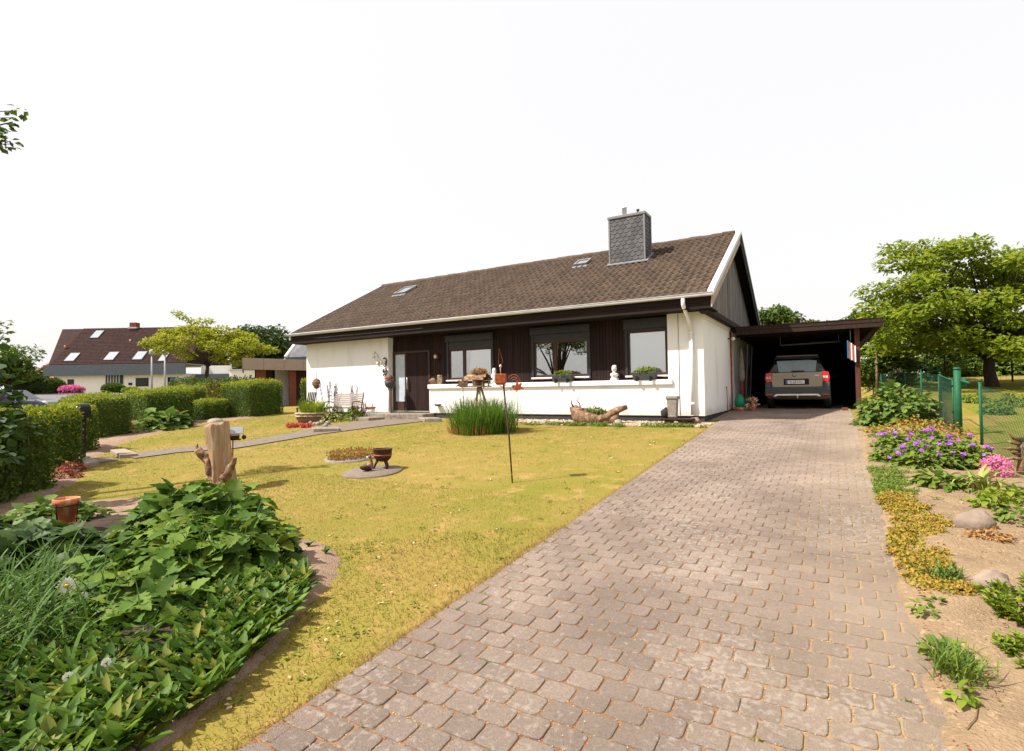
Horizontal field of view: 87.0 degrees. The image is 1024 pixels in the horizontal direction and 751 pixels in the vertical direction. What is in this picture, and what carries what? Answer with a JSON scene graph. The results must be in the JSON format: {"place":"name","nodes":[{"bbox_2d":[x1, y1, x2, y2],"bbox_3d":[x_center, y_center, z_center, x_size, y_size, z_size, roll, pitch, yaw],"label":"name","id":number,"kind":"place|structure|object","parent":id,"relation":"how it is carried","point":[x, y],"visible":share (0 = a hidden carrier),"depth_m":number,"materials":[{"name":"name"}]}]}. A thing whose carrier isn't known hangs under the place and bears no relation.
{"place":"outdoors","nodes":[
{"label":"outdoors","id":0,"kind":"place"},
{"bbox_2d":[33,393,122,399],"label":"road","id":1,"kind":"structure","parent":0,"point":[50,396],"depth_m":41.79,"materials":[{"name":"grey asphalt"}]},
{"bbox_2d":[0,390,57,409],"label":"parked car","id":2,"kind":"object","parent":1,"relation":"on","point":[33,400],"visible":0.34,"depth_m":25.59,"materials":[{"name":"grey paint"}]},
{"bbox_2d":[0,416,259,509],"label":"hedge soil","id":3,"kind":"structure","parent":0,"point":[107,443],"depth_m":13.77,"materials":[{"name":"brown soil"}]},
{"bbox_2d":[0,344,42,467],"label":"broadleaf shrub","id":4,"kind":"object","parent":3,"relation":"on","point":[17,416],"visible":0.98,"depth_m":7.67,"materials":[{"name":"green plant"}]},
{"bbox_2d":[0,404,60,502],"bbox_3d":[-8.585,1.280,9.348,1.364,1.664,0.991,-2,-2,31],"label":"hedge","id":5,"kind":"object","parent":3,"relation":"on","point":[35,471],"visible":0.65,"depth_m":9.22,"materials":[{"name":"green plant"}]},
{"bbox_2d":[27,403,86,468],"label":"hedge","id":6,"kind":"object","parent":3,"relation":"on","point":[69,427],"visible":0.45,"depth_m":11.61,"materials":[{"name":"green plant"}]},
{"bbox_2d":[44,401,100,450],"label":"hedge","id":7,"kind":"object","parent":3,"relation":"on","point":[91,428],"visible":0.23,"depth_m":14.02,"materials":[{"name":"green plant"}]},
{"bbox_2d":[76,404,90,457],"bbox_3d":[-10.062,1.423,12.634,0.289,1.520,0.253,-2,-2,31],"label":"letterbox","id":8,"kind":"object","parent":3,"relation":"on","point":[86,408],"visible":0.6,"depth_m":12.62,"materials":[{"name":"black metal"}]},
{"bbox_2d":[57,390,132,437],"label":"hedge","id":9,"kind":"object","parent":3,"relation":"on","point":[114,416],"visible":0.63,"depth_m":17.45,"materials":[{"name":"green plant"}]},
{"bbox_2d":[122,386,195,426],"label":"hedge","id":10,"kind":"object","parent":3,"relation":"on","point":[158,399],"visible":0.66,"depth_m":20.16,"materials":[{"name":"green plant"}]},
{"bbox_2d":[132,406,192,430],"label":"rhubarb like shrub","id":11,"kind":"object","parent":3,"relation":"on","point":[154,419],"visible":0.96,"depth_m":18.97,"materials":[{"name":"green plant"}]},
{"bbox_2d":[159,384,207,400],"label":"hedge","id":12,"kind":"object","parent":3,"relation":"on","point":[199,393],"visible":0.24,"depth_m":24.25,"materials":[{"name":"green plant"}]},
{"bbox_2d":[192,397,230,419],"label":"hedge","id":13,"kind":"object","parent":3,"relation":"on","point":[209,408],"visible":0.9,"depth_m":22.11,"materials":[{"name":"green plant"}]},
{"bbox_2d":[0,497,341,750],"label":"flower bed soil","id":14,"kind":"structure","parent":0,"point":[326,564],"depth_m":3.98,"materials":[{"name":"brown soil"}]},
{"bbox_2d":[0,519,119,588],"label":"anemone plant","id":15,"kind":"object","parent":14,"relation":"on","point":[58,531],"visible":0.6,"depth_m":5.14,"materials":[{"name":"green plant"}]},
{"bbox_2d":[0,493,119,525],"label":"hydrangea","id":16,"kind":"object","parent":14,"relation":"on","point":[33,512],"visible":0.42,"depth_m":6.86,"materials":[{"name":"green plant"}]},
{"bbox_2d":[0,529,129,630],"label":"daylily","id":17,"kind":"object","parent":14,"relation":"on","point":[7,602],"visible":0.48,"depth_m":4.49,"materials":[{"name":"green plant"}]},
{"bbox_2d":[50,501,81,523],"bbox_3d":[-5.120,1.740,6.199,0.282,0.594,0.283,-2,-2,31],"label":"pot stand","id":18,"kind":"object","parent":14,"relation":"on","point":[75,521],"visible":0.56,"depth_m":6.17,"materials":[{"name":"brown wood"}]},
{"bbox_2d":[52,496,80,522],"bbox_3d":[-5.124,1.547,6.204,0.264,0.275,0.264,-2,-2,31],"label":"clay pot","id":19,"kind":"object","parent":18,"relation":"on","point":[66,514],"visible":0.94,"depth_m":6.14,"materials":[{"name":"orange ceramic"}]},
{"bbox_2d":[0,517,154,683],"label":"daylily","id":20,"kind":"object","parent":14,"relation":"on","point":[26,624],"visible":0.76,"depth_m":3.83,"materials":[{"name":"green plant"}]},
{"bbox_2d":[0,515,257,738],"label":"bed humus","id":21,"kind":"structure","parent":14,"relation":"on","point":[101,523],"depth_m":3.78,"materials":[{"name":"brown soil"}]},
{"bbox_2d":[55,526,235,613],"bbox_3d":[-3.051,1.679,4.590,1.617,0.692,1.297,-2,-2,31],"label":"anemone plant","id":22,"kind":"object","parent":14,"relation":"on","point":[185,566],"visible":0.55,"depth_m":4.45,"materials":[{"name":"green plant"}]},
{"bbox_2d":[86,559,215,624],"bbox_3d":[-2.787,1.706,4.200,1.228,0.535,0.977,-2,-2,31],"label":"anemone plant","id":23,"kind":"object","parent":14,"relation":"on","point":[158,571],"visible":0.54,"depth_m":4.01,"materials":[{"name":"green plant"}]},
{"bbox_2d":[0,552,319,750],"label":"lily of the valley","id":24,"kind":"object","parent":14,"relation":"on","point":[200,668],"visible":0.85,"depth_m":3.21,"materials":[{"name":"green plant"}]},
{"bbox_2d":[103,478,300,570],"bbox_3d":[-3.287,1.567,5.658,2.354,1.030,1.674,-2,-2,31],"label":"anemone plant","id":25,"kind":"object","parent":14,"relation":"on","point":[167,499],"visible":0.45,"depth_m":5.41,"materials":[{"name":"green plant"}]},
{"bbox_2d":[135,494,277,560],"bbox_3d":[-2.833,1.489,5.046,1.231,0.755,1.315,0,-2,-34],"label":"shrub","id":26,"kind":"object","parent":14,"relation":"on","point":[205,535],"visible":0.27,"depth_m":4.84,"materials":[{"name":"green plant"}]},
{"bbox_2d":[164,510,305,578],"bbox_3d":[-2.566,1.616,5.030,1.254,0.742,1.484,0,-2,-34],"label":"anemone plant","id":27,"kind":"object","parent":14,"relation":"on","point":[237,544],"visible":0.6,"depth_m":4.83,"materials":[{"name":"green plant"}]},
{"bbox_2d":[113,419,420,457],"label":"garden path","id":28,"kind":"structure","parent":0,"point":[348,426],"depth_m":15.20,"materials":[{"name":"stone"}]},
{"bbox_2d":[428,387,537,435],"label":"ornamental grass","id":29,"kind":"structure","parent":0,"point":[490,419],"depth_m":13.68,"materials":[{"name":"green plant"}]},
{"bbox_2d":[0,0,1023,389],"label":"sky","id":30,"kind":"structure","parent":0,"point":[232,163],"materials":[{"name":"white"}]},
{"bbox_2d":[50,374,1023,750],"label":"lawn","id":31,"kind":"structure","parent":0,"point":[552,488],"depth_m":7.58,"materials":[{"name":"plant"}]},
{"bbox_2d":[0,104,28,343],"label":"overhanging tree","id":32,"kind":"object","parent":31,"relation":"on","point":[11,128],"visible":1,"depth_m":9.52,"materials":[{"name":"green plant"}]},
{"bbox_2d":[0,344,46,388],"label":"garden tree","id":33,"kind":"object","parent":31,"relation":"on","point":[24,374],"visible":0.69,"depth_m":44.22,"materials":[{"name":"green plant"}]},
{"bbox_2d":[0,373,48,393],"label":"dark shrub","id":34,"kind":"object","parent":31,"relation":"on","point":[33,386],"visible":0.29,"depth_m":47.61,"materials":[{"name":"green plant"}]},
{"bbox_2d":[40,377,66,393],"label":"clipped shrub","id":35,"kind":"object","parent":31,"relation":"on","point":[55,383],"visible":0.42,"depth_m":51.45,"materials":[{"name":"green plant"}]},
{"bbox_2d":[57,384,85,393],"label":"rhododendron","id":36,"kind":"object","parent":31,"relation":"on","point":[68,389],"visible":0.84,"depth_m":51.37,"materials":[{"name":"pink plant"}]},
{"bbox_2d":[43,322,236,392],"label":"neighbour house","id":37,"kind":"structure","parent":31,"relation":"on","point":[92,360],"depth_m":60.44,"materials":[{"name":"tile"}]},
{"bbox_2d":[137,309,280,379],"bbox_3d":[-20.166,-1.195,35.892,9.540,6.530,3.877,-1,-1,0],"label":"golden tree","id":38,"kind":"object","parent":31,"relation":"on","point":[204,333],"visible":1,"depth_m":35.63,"materials":[{"name":"green plant"}]},
{"bbox_2d":[168,374,255,397],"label":"hedge","id":39,"kind":"object","parent":31,"relation":"on","point":[212,385],"visible":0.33,"depth_m":31.13,"materials":[{"name":"green plant"}]},
{"bbox_2d":[194,420,236,486],"bbox_3d":[-4.684,1.347,8.661,0.779,1.266,0.448,-2,-2,31],"label":"tree stump","id":40,"kind":"object","parent":31,"relation":"on","point":[218,460],"visible":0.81,"depth_m":8.55,"materials":[{"name":"brown wood"}]},
{"bbox_2d":[209,324,292,368],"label":"dark green tree","id":41,"kind":"object","parent":31,"relation":"on","point":[272,336],"visible":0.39,"depth_m":60.88,"materials":[{"name":"green plant"}]},
{"bbox_2d":[219,378,283,416],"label":"hedge","id":42,"kind":"object","parent":31,"relation":"on","point":[250,397],"visible":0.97,"depth_m":22.78,"materials":[{"name":"green plant"}]},
{"bbox_2d":[242,358,306,405],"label":"neighbour garage","id":43,"kind":"structure","parent":31,"relation":"on","point":[289,374],"depth_m":32.27,"materials":[{"name":"beige concrete"}]},
{"bbox_2d":[284,344,306,359],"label":"grey roof house","id":44,"kind":"structure","parent":31,"relation":"on","point":[294,351],"depth_m":36.99,"materials":[{"name":"tile"}]},
{"bbox_2d":[295,398,331,422],"bbox_3d":[-7.042,1.228,19.223,1.301,0.928,1.340,-2,-2,31],"label":"barrel planter","id":45,"kind":"object","parent":31,"relation":"on","point":[312,411],"visible":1,"depth_m":18.77,"materials":[{"name":"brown wood"}]},
{"bbox_2d":[324,392,363,419],"bbox_3d":[-6.028,1.099,19.373,1.280,0.990,0.691,-2,-2,22],"label":"garden bench","id":46,"kind":"object","parent":31,"relation":"on","point":[337,402],"visible":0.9,"depth_m":19.52,"materials":[{"name":"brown wood"}]},
{"bbox_2d":[324,446,373,463],"bbox_3d":[-3.301,1.655,11.076,1.060,0.359,1.054,-2,-2,31],"label":"round flower bed","id":47,"kind":"object","parent":31,"relation":"on","point":[359,454],"visible":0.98,"depth_m":10.86,"materials":[{"name":"plant"}]},
{"bbox_2d":[341,465,402,478],"bbox_3d":[-2.455,1.740,9.519,1.043,0.134,1.043,-2,2,31],"label":"stone disc","id":48,"kind":"object","parent":31,"relation":"on","point":[376,472],"visible":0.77,"depth_m":9.35,"materials":[{"name":"grey stone"}]},
{"bbox_2d":[372,447,391,468],"bbox_3d":[-2.322,1.499,9.717,0.346,0.368,0.353,-2,-2,31],"label":"fire bowl","id":49,"kind":"object","parent":48,"relation":"on","point":[384,454],"visible":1,"depth_m":9.60,"materials":[{"name":"brown metal"}]},
{"bbox_2d":[56,424,694,709],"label":"lawn weeds","id":50,"kind":"object","parent":31,"relation":"on","point":[296,653],"visible":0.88,"depth_m":6.10,"materials":[{"name":"green plant"}]},
{"bbox_2d":[365,412,433,419],"bbox_3d":[-4.035,1.506,18.971,2.991,0.360,0.960,-2,-2,31],"label":"door step","id":51,"kind":"object","parent":31,"relation":"on","point":[395,415],"depth_m":18.42,"materials":[{"name":"stone"}]},
{"bbox_2d":[463,367,492,433],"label":"bird house","id":52,"kind":"structure","parent":31,"relation":"on","point":[477,377],"depth_m":14.12,"materials":[{"name":"brown wood"}]},
{"bbox_2d":[495,353,512,482],"bbox_3d":[-0.122,0.659,8.280,0.256,2.147,0.180,-1,-1,0],"label":"garden stake","id":53,"kind":"object","parent":31,"relation":"on","point":[500,378],"visible":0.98,"depth_m":8.22,"materials":[{"name":"brown metal"}]},
{"bbox_2d":[286,207,760,422],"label":"house","id":54,"kind":"structure","parent":31,"relation":"on","point":[633,297],"depth_m":17.25,"materials":[{"name":"white paint"}]},
{"bbox_2d":[393,350,430,411],"bbox_3d":[-3.610,0.211,19.277,1.720,2.170,0.153,-2,-2,31],"label":"door","id":55,"kind":"structure","parent":54,"relation":"in","point":[411,369],"depth_m":19.27,"materials":[{"name":"brown wood"}]},
{"bbox_2d":[444,332,493,381],"bbox_3d":[-1.216,-0.578,18.332,1.972,1.582,0.990,-2,-2,31],"label":"window","id":56,"kind":"structure","parent":54,"relation":"in","point":[465,352],"depth_m":18.10,"materials":[{"name":"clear glass"}]},
{"bbox_2d":[529,323,590,378],"bbox_3d":[1.653,-0.680,16.627,2.028,1.610,0.990,-2,-2,31],"label":"window","id":57,"kind":"structure","parent":54,"relation":"in","point":[566,347],"depth_m":16.75,"materials":[{"name":"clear glass"}]},
{"bbox_2d":[551,370,573,382],"bbox_3d":[1.508,0.019,15.957,0.674,0.404,0.298,-2,-2,31],"label":"planter box","id":58,"kind":"object","parent":54,"relation":"attached to","point":[566,376],"visible":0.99,"depth_m":15.86,"materials":[{"name":"grey stone"}]},
{"bbox_2d":[632,366,657,380],"bbox_3d":[3.603,-0.054,14.694,0.691,0.419,0.283,-2,-2,31],"label":"planter box","id":59,"kind":"object","parent":54,"relation":"attached to","point":[645,373],"visible":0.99,"depth_m":14.62,"materials":[{"name":"grey stone"}]},
{"bbox_2d":[622,316,667,377],"bbox_3d":[3.934,-0.751,15.271,1.326,1.650,0.990,-2,-2,31],"label":"window","id":60,"kind":"structure","parent":54,"relation":"in","point":[646,344],"depth_m":15.01,"materials":[{"name":"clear glass"}]},
{"bbox_2d":[516,419,713,426],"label":"gravel","id":61,"kind":"structure","parent":31,"relation":"on","point":[635,423],"depth_m":14.54,"materials":[{"name":"grey gravel"}]},
{"bbox_2d":[569,397,627,423],"bbox_3d":[2.354,0.999,14.709,1.651,0.856,0.425,-2,-2,31],"label":"driftwood","id":62,"kind":"object","parent":61,"relation":"on","point":[579,413],"visible":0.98,"depth_m":14.60,"materials":[{"name":"brown wood"}]},
{"bbox_2d":[521,421,706,427],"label":"ground cover","id":63,"kind":"object","parent":61,"relation":"on","point":[605,424],"visible":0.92,"depth_m":14.06,"materials":[{"name":"green plant"}]},
{"bbox_2d":[660,418,694,423],"bbox_3d":[4.224,1.212,13.761,0.822,0.244,0.300,-2,-2,31],"label":"plank stand","id":64,"kind":"object","parent":61,"relation":"on","point":[679,420],"visible":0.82,"depth_m":13.64,"materials":[{"name":"brown wood"}]},
{"bbox_2d":[665,396,679,417],"bbox_3d":[4.122,0.809,13.827,0.292,0.566,0.292,-2,-2,31],"label":"stone planter","id":65,"kind":"object","parent":64,"relation":"on","point":[672,404],"visible":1,"depth_m":13.73,"materials":[{"name":"grey stone"}]},
{"bbox_2d":[758,303,805,324],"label":"garden tree","id":66,"kind":"object","parent":31,"relation":"on","point":[779,314],"visible":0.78,"depth_m":45.25,"materials":[{"name":"green plant"}]},
{"bbox_2d":[860,333,920,396],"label":"elder shrub","id":67,"kind":"object","parent":31,"relation":"on","point":[894,364],"visible":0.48,"depth_m":25.28,"materials":[{"name":"green plant"}]},
{"bbox_2d":[873,336,970,381],"bbox_3d":[21.019,-0.986,27.994,4.233,3.546,3.959,-1,-1,-7],"label":"elder shrub","id":68,"kind":"object","parent":31,"relation":"on","point":[937,364],"visible":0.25,"depth_m":26.88,"materials":[{"name":"green plant"}]},
{"bbox_2d":[943,327,982,376],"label":"green shrub","id":69,"kind":"object","parent":31,"relation":"on","point":[969,371],"visible":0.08,"depth_m":29.88,"materials":[{"name":"green plant"}]},
{"bbox_2d":[965,326,1023,375],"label":"boundary shrub","id":70,"kind":"object","parent":31,"relation":"on","point":[999,368],"visible":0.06,"depth_m":30.05,"materials":[{"name":"green plant"}]},
{"bbox_2d":[236,403,946,750],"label":"driveway","id":71,"kind":"structure","parent":0,"point":[458,664],"depth_m":3.54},
{"bbox_2d":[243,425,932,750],"bbox_3d":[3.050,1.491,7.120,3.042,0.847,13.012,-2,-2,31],"label":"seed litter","id":72,"kind":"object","parent":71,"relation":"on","point":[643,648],"visible":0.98,"depth_m":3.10,"materials":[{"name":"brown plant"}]},
{"bbox_2d":[765,353,836,408],"bbox_3d":[9.897,0.214,18.537,2.190,1.768,4.375,-2,-2,31],"label":"parked car","id":73,"kind":"object","parent":71,"relation":"on","point":[798,377],"visible":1,"depth_m":16.86,"materials":[{"name":"grey metal"}]},
{"bbox_2d":[731,317,883,410],"bbox_3d":[10.461,-0.180,19.430,4.440,2.780,7.115,-2,-2,31],"label":"carport","id":74,"kind":"object","parent":71,"relation":"on","point":[764,342],"visible":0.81,"depth_m":20.46,"materials":[{"name":"brown wood"}]},
{"bbox_2d":[855,409,1023,750],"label":"sandy soil","id":75,"kind":"structure","parent":0,"point":[1004,731],"depth_m":3.50,"materials":[{"name":"beige soil"}]},
{"bbox_2d":[867,445,900,462],"bbox_3d":[5.771,1.230,8.310,0.550,0.338,0.704,-2,-2,31],"label":"cranesbill","id":76,"kind":"object","parent":75,"relation":"on","point":[887,454],"visible":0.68,"depth_m":8.22,"materials":[{"name":"green plant"}]},
{"bbox_2d":[866,431,910,450],"bbox_3d":[6.469,1.139,9.167,0.756,0.401,0.790,-1,-1,-6],"label":"cranesbill","id":77,"kind":"object","parent":75,"relation":"on","point":[893,440],"visible":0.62,"depth_m":9.05,"materials":[{"name":"green plant"}]},
{"bbox_2d":[848,379,943,428],"bbox_3d":[8.351,0.666,11.708,1.822,1.199,1.795,-2,-2,31],"label":"peony bush","id":78,"kind":"object","parent":75,"relation":"on","point":[888,406],"visible":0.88,"depth_m":11.43,"materials":[{"name":"green plant"}]},
{"bbox_2d":[865,464,977,596],"bbox_3d":[4.242,1.446,5.746,0.686,0.418,4.716,-2,-2,31],"label":"sedum mat","id":79,"kind":"object","parent":75,"relation":"on","point":[897,535],"visible":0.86,"depth_m":5.04,"materials":[{"name":"yellow plant"}]},
{"bbox_2d":[904,598,940,618],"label":"plant","id":80,"kind":"object","parent":75,"relation":"on","point":[923,609],"visible":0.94,"depth_m":3.55,"materials":[{"name":"green plant"}]},
{"bbox_2d":[875,416,979,442],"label":"orange tipped shrub","id":81,"kind":"object","parent":75,"relation":"on","point":[898,425],"visible":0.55,"depth_m":9.81,"materials":[{"name":"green plant"}]},
{"bbox_2d":[888,439,967,470],"bbox_3d":[5.981,1.166,7.805,1.005,0.525,0.993,-1,-1,-12],"label":"cranesbill","id":82,"kind":"object","parent":75,"relation":"on","point":[918,453],"visible":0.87,"depth_m":7.61,"materials":[{"name":"green plant"}]},
{"bbox_2d":[901,426,956,455],"bbox_3d":[6.803,1.084,8.707,0.897,0.530,1.050,-2,-2,31],"label":"cranesbill","id":83,"kind":"object","parent":75,"relation":"on","point":[935,436],"visible":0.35,"depth_m":8.65,"materials":[{"name":"green plant"}]},
{"bbox_2d":[909,464,973,492],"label":"plant","id":84,"kind":"object","parent":75,"relation":"on","point":[923,479],"visible":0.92,"depth_m":6.58,"materials":[{"name":"green plant"}]},
{"bbox_2d":[916,632,967,663],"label":"plant","id":85,"kind":"object","parent":75,"relation":"on","point":[923,647],"visible":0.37,"depth_m":3.12,"materials":[{"name":"green plant"}]},
{"bbox_2d":[915,558,970,581],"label":"grass tuft","id":86,"kind":"object","parent":75,"relation":"on","point":[944,574],"visible":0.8,"depth_m":4.07,"materials":[{"name":"green plant"}]},
{"bbox_2d":[908,631,994,674],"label":"grass tuft","id":87,"kind":"object","parent":75,"relation":"on","point":[952,654],"visible":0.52,"depth_m":3.00,"materials":[{"name":"green plant"}]},
{"bbox_2d":[903,634,1006,688],"bbox_3d":[2.368,1.528,2.895,0.450,0.206,0.409,-2,-2,31],"label":"grass tuft","id":88,"kind":"object","parent":75,"relation":"on","point":[955,671],"visible":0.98,"depth_m":2.88,"materials":[{"name":"green plant"}]},
{"bbox_2d":[940,679,982,708],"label":"plant","id":89,"kind":"object","parent":75,"relation":"on","point":[973,701],"visible":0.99,"depth_m":2.69,"materials":[{"name":"green plant"}]},
{"bbox_2d":[941,433,995,469],"bbox_3d":[6.495,1.106,7.756,0.943,0.547,0.803,0,-2,-33],"label":"cranesbill","id":90,"kind":"object","parent":75,"relation":"on","point":[971,449],"visible":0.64,"depth_m":7.53,"materials":[{"name":"green plant"}]},
{"bbox_2d":[951,509,996,529],"bbox_3d":[4.393,1.404,5.132,0.335,0.273,0.254,-2,-2,31],"label":"field stone","id":91,"kind":"object","parent":75,"relation":"on","point":[976,519],"visible":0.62,"depth_m":5.06,"materials":[{"name":"grey stone"}]},
{"bbox_2d":[933,463,1023,490],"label":"yellowing leaves","id":92,"kind":"object","parent":75,"relation":"on","point":[982,480],"visible":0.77,"depth_m":6.41,"materials":[{"name":"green plant"}]},
{"bbox_2d":[962,487,1009,509],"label":"plant","id":93,"kind":"object","parent":75,"relation":"on","point":[982,498],"visible":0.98,"depth_m":5.69,"materials":[{"name":"green plant"}]},
{"bbox_2d":[957,526,1014,543],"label":"dry bark pieces","id":94,"kind":"object","parent":75,"relation":"on","point":[1000,536],"visible":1,"depth_m":4.79,"materials":[{"name":"brown wood"}]},
{"bbox_2d":[968,569,1013,590],"bbox_3d":[3.437,1.502,3.862,0.226,0.221,0.211,-1,-1,-10],"label":"field stone","id":95,"kind":"object","parent":75,"relation":"on","point":[981,576],"visible":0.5,"depth_m":3.84,"materials":[{"name":"grey stone"}]},
{"bbox_2d":[971,569,1023,625],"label":"spurge bush","id":96,"kind":"object","parent":75,"relation":"on","point":[1007,606],"visible":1,"depth_m":3.49,"materials":[{"name":"green plant"}]},
{"bbox_2d":[979,452,1015,477],"bbox_3d":[6.264,1.195,6.956,0.375,0.384,0.507,-2,-2,31],"label":"allium","id":97,"kind":"object","parent":75,"relation":"on","point":[1001,461],"visible":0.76,"depth_m":6.95,"materials":[{"name":"pink plant"}]},
{"bbox_2d":[975,481,1023,505],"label":"plant","id":98,"kind":"object","parent":75,"relation":"on","point":[1018,493],"visible":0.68,"depth_m":5.88,"materials":[{"name":"green plant"}]},
{"bbox_2d":[991,628,1023,668],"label":"spurge bush","id":99,"kind":"object","parent":75,"relation":"on","point":[1011,645],"visible":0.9,"depth_m":3.06,"materials":[{"name":"green plant"}]},
{"bbox_2d":[992,505,1023,523],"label":"plant","id":100,"kind":"object","parent":75,"relation":"on","point":[1004,514],"visible":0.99,"depth_m":5.28,"materials":[{"name":"green plant"}]},
{"bbox_2d":[1002,431,1023,474],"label":"root sculpture","id":101,"kind":"object","parent":75,"relation":"on","point":[1018,453],"visible":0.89,"depth_m":7.22,"materials":[{"name":"brown wood"}]},
{"bbox_2d":[895,379,1023,455],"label":"yard lawn","id":102,"kind":"structure","parent":0,"point":[1016,386],"depth_m":18.34,"materials":[{"name":"plant"}]},
{"bbox_2d":[848,232,1023,386],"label":"broadleaf tree","id":103,"kind":"object","parent":102,"relation":"on","point":[951,306],"visible":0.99,"depth_m":21.05,"materials":[{"name":"green plant"}]},
{"bbox_2d":[872,367,1023,472],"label":"garden fence","id":104,"kind":"object","parent":102,"relation":"on","point":[958,380],"visible":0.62,"depth_m":9.32,"materials":[{"name":"green metal"}]},
{"bbox_2d":[938,375,954,430],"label":"garden gate","id":105,"kind":"structure","parent":104,"relation":"attached to","point":[946,400],"depth_m":11.23,"materials":[{"name":"green metal"}]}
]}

